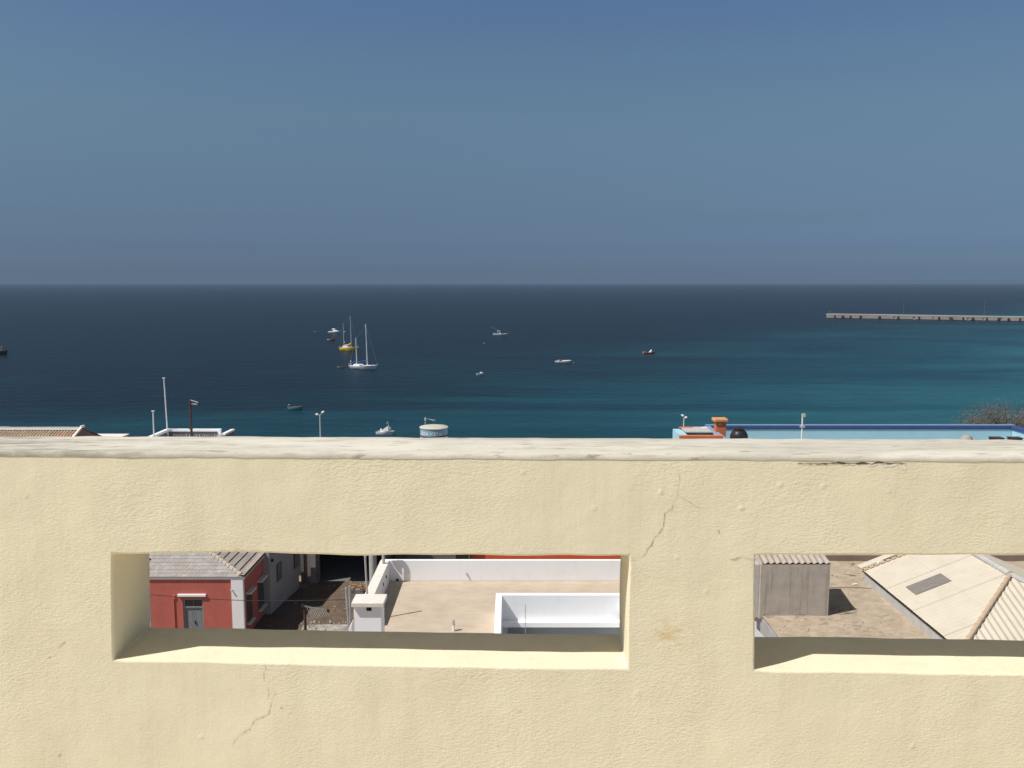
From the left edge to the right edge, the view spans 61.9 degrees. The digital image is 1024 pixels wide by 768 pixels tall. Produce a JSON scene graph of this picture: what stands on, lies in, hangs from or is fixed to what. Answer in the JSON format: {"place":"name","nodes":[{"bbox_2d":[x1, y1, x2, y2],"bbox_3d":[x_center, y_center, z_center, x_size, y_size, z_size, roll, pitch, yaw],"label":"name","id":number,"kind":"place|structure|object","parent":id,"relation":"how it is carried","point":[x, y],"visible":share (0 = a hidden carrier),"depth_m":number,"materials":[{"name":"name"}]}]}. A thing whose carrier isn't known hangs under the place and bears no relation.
{"place":"outdoors","nodes":[
{"label":"outdoors","id":0,"kind":"place"},
{"bbox_2d":[194,554,405,617],"bbox_3d":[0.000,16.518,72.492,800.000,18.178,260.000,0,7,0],"label":"ground","id":1,"kind":"structure","parent":0,"point":[400,556],"depth_m":61.15,"materials":[{"name":"brown soil"}]},
{"bbox_2d":[0,425,100,436],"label":"clay tiled house","id":2,"kind":"structure","parent":1,"relation":"on","point":[81,430],"depth_m":60.37,"materials":[{"name":"tile"}]},
{"bbox_2d":[99,434,128,436],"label":"flat white house","id":3,"kind":"structure","parent":1,"relation":"on","point":[119,435],"depth_m":70.31,"materials":[{"name":"white paint"}]},
{"bbox_2d":[149,558,151,627],"bbox_3d":[-17.596,11.697,41.696,0.210,6.612,0.100,0,7,0],"label":"cable post","id":4,"kind":"object","parent":1,"relation":"on","point":[150,609],"visible":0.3,"depth_m":41.61,"materials":[{"name":"grey metal"}]},
{"bbox_2d":[151,594,351,600],"bbox_3d":[-12.029,9.480,38.003,13.006,2.402,0.029,4,8,31],"label":"overhead cable","id":5,"kind":"object","parent":4,"relation":"attached to","point":[255,600],"visible":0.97,"depth_m":37.35,"materials":[{"name":"black rubber"}]},
{"bbox_2d":[150,429,234,436],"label":"building","id":6,"kind":"structure","parent":1,"relation":"on","point":[196,432],"depth_m":59.06,"materials":[{"name":"concrete"}]},
{"bbox_2d":[151,410,154,436],"bbox_3d":[-23.647,3.144,56.379,0.192,2.791,0.200,0,7,0],"label":"flagpole","id":7,"kind":"object","parent":6,"relation":"on","point":[153,423],"visible":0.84,"depth_m":56.28,"materials":[{"name":"white metal"}]},
{"bbox_2d":[162,378,168,436],"bbox_3d":[-23.853,1.895,58.797,0.237,4.694,0.200,0,7,0],"label":"flagpole","id":8,"kind":"object","parent":6,"relation":"on","point":[165,406],"visible":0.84,"depth_m":58.73,"materials":[{"name":"white metal"}]},
{"bbox_2d":[189,400,197,436],"bbox_3d":[-21.639,8.027,58.760,0.652,14.024,0.240,0,7,0],"label":"timber pole","id":9,"kind":"object","parent":1,"relation":"on","point":[190,426],"visible":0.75,"depth_m":58.03,"materials":[{"name":"brown wood"}]},
{"bbox_2d":[149,552,267,628],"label":"red house","id":10,"kind":"structure","parent":1,"relation":"on","point":[231,577],"depth_m":46.88,"materials":[{"name":"concrete"}]},
{"bbox_2d":[186,608,194,627],"bbox_3d":[-17.719,13.231,47.043,0.446,1.890,0.048,0,7,0],"label":"door leaf","id":11,"kind":"structure","parent":10,"relation":"in","point":[190,620],"depth_m":46.98,"materials":[{"name":"grey paint"}]},
{"bbox_2d":[194,608,202,627],"bbox_3d":[-17.248,13.233,47.022,0.466,1.890,0.090,0,7,0],"label":"door leaf","id":12,"kind":"structure","parent":10,"relation":"in","point":[198,616],"depth_m":46.98,"materials":[{"name":"grey paint"}]},
{"bbox_2d":[246,586,256,624],"bbox_3d":[-14.610,12.439,47.888,0.320,1.870,0.976,0,7,0],"label":"window","id":13,"kind":"structure","parent":10,"relation":"in","point":[249,597],"depth_m":47.88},
{"bbox_2d":[257,574,267,611],"bbox_3d":[-14.610,12.248,50.194,0.320,1.870,1.378,0,7,0],"label":"window","id":14,"kind":"structure","parent":10,"relation":"in","point":[262,605],"depth_m":49.98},
{"bbox_2d":[256,552,298,613],"bbox_3d":[-15.661,11.457,52.746,3.878,4.650,4.400,0,7,0],"label":"white annex","id":15,"kind":"object","parent":1,"relation":"on","point":[281,580],"visible":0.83,"depth_m":51.85,"materials":[{"name":"concrete"}]},
{"bbox_2d":[276,561,281,581],"bbox_3d":[-14.127,11.398,51.861,0.061,1.100,0.757,1,7,8],"label":"window","id":16,"kind":"structure","parent":15,"relation":"in","point":[279,566],"depth_m":51.84,"materials":[{"name":"glass"}]},
{"bbox_2d":[293,554,298,568],"bbox_3d":[-13.775,11.079,54.467,0.061,1.309,0.715,1,7,8],"label":"window","id":17,"kind":"structure","parent":15,"relation":"in","point":[296,563],"depth_m":54.36,"materials":[{"name":"glass"}]},
{"bbox_2d":[315,411,323,436],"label":"street lamp","id":18,"kind":"object","parent":1,"relation":"on","point":[317,414],"visible":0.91,"depth_m":121.43,"materials":[{"name":"white metal"}]},
{"bbox_2d":[345,587,348,630],"bbox_3d":[-6.504,11.441,34.614,0.407,6.616,0.090,0,7,0],"label":"galvanised tube","id":19,"kind":"object","parent":1,"relation":"on","point":[346,597],"visible":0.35,"depth_m":34.28,"materials":[{"name":"metal"}]},
{"bbox_2d":[300,554,395,583],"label":"open shed","id":20,"kind":"structure","parent":1,"relation":"on","point":[316,568],"depth_m":57.52,"materials":[{"name":"concrete"}]},
{"bbox_2d":[348,586,350,626],"bbox_3d":[-6.524,11.409,34.610,0.117,6.679,0.090,0,7,0],"label":"galvanised tube","id":21,"kind":"object","parent":1,"relation":"on","point":[349,605],"visible":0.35,"depth_m":34.27,"materials":[{"name":"metal"}]},
{"bbox_2d":[406,554,470,558],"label":"grey house","id":22,"kind":"structure","parent":1,"relation":"on","point":[460,556],"depth_m":58.84,"materials":[{"name":"concrete"}]},
{"bbox_2d":[419,424,447,437],"bbox_3d":[-5.567,4.305,60.951,2.060,2.691,2.060,0,7,0],"label":"round water tank","id":23,"kind":"object","parent":22,"relation":"on","point":[434,431],"visible":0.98,"depth_m":60.11,"materials":[{"name":"blue paint"}]},
{"bbox_2d":[456,554,466,558],"bbox_3d":[-3.477,12.654,58.907,0.800,2.400,0.048,0,7,0],"label":"doorway","id":24,"kind":"structure","parent":22,"relation":"in","point":[462,556],"depth_m":58.79,"materials":[{"name":"black"}]},
{"bbox_2d":[365,559,620,634],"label":"white terrace house","id":25,"kind":"structure","parent":1,"relation":"on","point":[568,596],"depth_m":29.28,"materials":[{"name":"concrete"}]},
{"bbox_2d":[364,555,367,593],"bbox_3d":[-4.670,5.888,27.248,0.117,1.901,0.080,0,7,0],"label":"vent pipe","id":26,"kind":"object","parent":25,"relation":"on","point":[365,563],"visible":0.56,"depth_m":27.25,"materials":[{"name":"grey plastic"}]},
{"bbox_2d":[349,594,386,631],"bbox_3d":[-3.738,6.931,22.293,0.846,2.587,1.110,0,7,0],"label":"flue housing","id":27,"kind":"object","parent":25,"relation":"on","point":[368,612],"visible":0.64,"depth_m":22.19,"materials":[{"name":"white paint"}]},
{"bbox_2d":[452,620,454,631],"bbox_3d":[-1.824,7.543,26.630,0.110,0.360,0.105,0,7,0],"label":"pipe stub","id":28,"kind":"object","parent":25,"relation":"on","point":[453,625],"visible":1,"depth_m":26.60,"materials":[{"name":"white metal"}]},
{"bbox_2d":[525,604,525,633],"bbox_3d":[0.423,7.591,27.000,0.021,1.276,0.024,0,7,0],"label":"metal rod","id":29,"kind":"object","parent":25,"relation":"on","point":[525,618],"visible":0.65,"depth_m":26.97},
{"bbox_2d":[471,554,620,558],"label":"vermilion house","id":30,"kind":"structure","parent":1,"relation":"on","point":[473,556],"depth_m":59.37,"materials":[{"name":"red paint"}]},
{"bbox_2d":[673,427,722,438],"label":"orange trimmed house","id":31,"kind":"structure","parent":1,"relation":"on","point":[693,432],"depth_m":54.24,"materials":[{"name":"concrete"}]},
{"bbox_2d":[712,417,727,436],"bbox_3d":[13.270,3.107,54.572,0.881,1.867,0.860,0,7,0],"label":"orange chimney","id":32,"kind":"object","parent":31,"relation":"on","point":[720,425],"visible":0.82,"depth_m":54.23,"materials":[{"name":"concrete"}]},
{"bbox_2d":[705,424,1023,439],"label":"blue house","id":33,"kind":"structure","parent":1,"relation":"on","point":[871,431],"depth_m":56.78,"materials":[{"name":"concrete"}]},
{"bbox_2d":[730,427,747,438],"bbox_3d":[14.031,3.447,52.779,1.080,1.620,1.100,0,7,0],"label":"black water tank","id":34,"kind":"object","parent":33,"relation":"on","point":[738,432],"visible":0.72,"depth_m":52.39,"materials":[{"name":"plastic"}]},
{"bbox_2d":[800,414,805,438],"bbox_3d":[18.830,2.931,55.346,0.300,2.031,0.160,0,7,0],"label":"box mast","id":35,"kind":"object","parent":33,"relation":"on","point":[802,426],"visible":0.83,"depth_m":55.26,"materials":[{"name":"white metal"}]},
{"bbox_2d":[988,436,1005,439],"bbox_3d":[29.102,3.815,51.323,0.741,1.237,0.600,0,7,0],"label":"roof hatch","id":36,"kind":"object","parent":33,"relation":"on","point":[994,437],"visible":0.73,"depth_m":51.18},
{"bbox_2d":[1006,436,1023,439],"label":"roof hatch","id":37,"kind":"object","parent":33,"relation":"on","point":[1014,438],"visible":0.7,"depth_m":51.18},
{"bbox_2d":[755,554,1023,638],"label":"earth roofed house","id":38,"kind":"structure","parent":1,"relation":"on","point":[872,605],"depth_m":24.67,"materials":[{"name":"concrete"}]},
{"bbox_2d":[755,555,830,618],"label":"concrete shack","id":39,"kind":"structure","parent":38,"relation":"on","point":[790,585],"depth_m":24.65,"materials":[{"name":"grey concrete"}]},
{"bbox_2d":[764,563,891,628],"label":"twigs","id":40,"kind":"object","parent":38,"relation":"on","point":[840,610],"visible":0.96,"depth_m":24.86,"materials":[{"name":"brown wood"}]},
{"bbox_2d":[771,566,890,635],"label":"pebbles","id":41,"kind":"object","parent":38,"relation":"on","point":[839,609],"visible":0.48,"depth_m":24.31,"materials":[{"name":"grey stone"}]},
{"bbox_2d":[857,554,1023,640],"bbox_3d":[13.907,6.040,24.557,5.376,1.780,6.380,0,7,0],"label":"fibre cement roofed house","id":42,"kind":"structure","parent":1,"relation":"on","point":[967,596],"depth_m":24.14,"materials":[{"name":"concrete"}]},
{"bbox_2d":[944,398,1023,427],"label":"brown tree","id":43,"kind":"object","parent":1,"relation":"on","point":[993,420],"visible":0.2,"depth_m":82.75,"materials":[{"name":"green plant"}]},
{"bbox_2d":[253,582,368,629],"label":"yard","id":44,"kind":"structure","parent":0,"point":[281,617],"depth_m":51.65,"materials":[{"name":"brown soil"}]},
{"bbox_2d":[301,604,329,629],"bbox_3d":[-9.089,12.696,39.814,1.316,5.078,0.496,-3,7,-22],"label":"aerial post","id":45,"kind":"object","parent":44,"relation":"on","point":[304,611],"visible":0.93,"depth_m":39.55,"materials":[{"name":"grey metal"}]},
{"bbox_2d":[288,582,352,630],"bbox_3d":[-10.796,13.568,51.231,5.201,0.120,9.600,0,7,0],"label":"rubble","id":46,"kind":"object","parent":44,"relation":"on","point":[314,621],"visible":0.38,"depth_m":49.43,"materials":[{"name":"concrete"}]},
{"bbox_2d":[301,624,347,630],"bbox_3d":[-10.300,14.027,47.868,3.400,0.048,2.700,0,7,0],"label":"gravel patch","id":47,"kind":"object","parent":44,"relation":"on","point":[327,627],"visible":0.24,"depth_m":48.78,"materials":[{"name":"grey gravel"}]},
{"bbox_2d":[348,581,365,598],"bbox_3d":[-9.613,12.886,53.439,1.265,1.047,0.798,0,7,0],"label":"timber pile","id":48,"kind":"object","parent":44,"relation":"on","point":[358,589],"visible":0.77,"depth_m":53.16,"materials":[{"name":"wood"}]},
{"bbox_2d":[0,436,1023,767],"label":"parapet wall","id":49,"kind":"structure","parent":0,"point":[684,668],"depth_m":2.09,"materials":[{"name":"beige paint"}]},
{"bbox_2d":[0,284,1023,438],"bbox_3d":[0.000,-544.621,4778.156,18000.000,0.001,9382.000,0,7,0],"label":"sea","id":50,"kind":"structure","parent":0,"point":[249,359],"depth_m":338.56,"materials":[{"name":"liquid"}]},
{"bbox_2d":[0,346,7,354],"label":"dark boat","id":51,"kind":"object","parent":50,"relation":"on","point":[3,352],"visible":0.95,"depth_m":350.80,"materials":[{"name":"brown wood"}]},
{"bbox_2d":[287,404,302,409],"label":"fishing boat","id":52,"kind":"object","parent":50,"relation":"on","point":[294,407],"visible":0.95,"depth_m":200.55,"materials":[{"name":"teal paint"}]},
{"bbox_2d":[328,329,340,332],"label":"motor cruiser","id":53,"kind":"object","parent":50,"relation":"on","point":[334,331],"visible":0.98,"depth_m":497.46,"materials":[{"name":"white plastic"}]},
{"bbox_2d":[339,316,357,350],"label":"sailing yacht","id":54,"kind":"object","parent":50,"relation":"on","point":[346,348],"visible":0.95,"depth_m":371.73,"materials":[{"name":"yellow paint"}]},
{"bbox_2d":[349,324,377,368],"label":"sailing yacht","id":55,"kind":"object","parent":50,"relation":"on","point":[358,366],"visible":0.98,"depth_m":293.05,"materials":[{"name":"white plastic"}]},
{"bbox_2d":[376,425,393,435],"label":"cuddy boat","id":56,"kind":"object","parent":50,"relation":"on","point":[387,430],"visible":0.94,"depth_m":167.23,"materials":[{"name":"white plastic"}]},
{"bbox_2d":[492,327,507,335],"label":"sport fishing boat","id":57,"kind":"object","parent":50,"relation":"on","point":[499,334],"visible":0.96,"depth_m":475.49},
{"bbox_2d":[555,359,571,362],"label":"speedboat","id":58,"kind":"object","parent":50,"relation":"on","point":[564,361],"visible":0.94,"depth_m":314.75,"materials":[{"name":"white plastic"}]},
{"bbox_2d":[643,350,654,353],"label":"motor boat","id":59,"kind":"object","parent":50,"relation":"on","point":[649,352],"visible":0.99,"depth_m":354.80,"materials":[{"name":"red paint"}]},
{"bbox_2d":[826,313,1023,320],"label":"stone pier","id":60,"kind":"structure","parent":50,"relation":"in","point":[935,317],"depth_m":671.79,"materials":[{"name":"concrete"}]},
{"bbox_2d":[0,0,1023,283],"label":"sky","id":61,"kind":"structure","parent":0,"point":[142,141],"materials":[{"name":"blue"}]},
{"bbox_2d":[961,435,976,439],"bbox_3d":[27.779,3.721,51.868,1.098,1.294,0.696,-2,7,-15],"label":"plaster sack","id":62,"kind":"object","parent":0,"point":[967,437],"visible":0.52,"depth_m":51.59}
]}

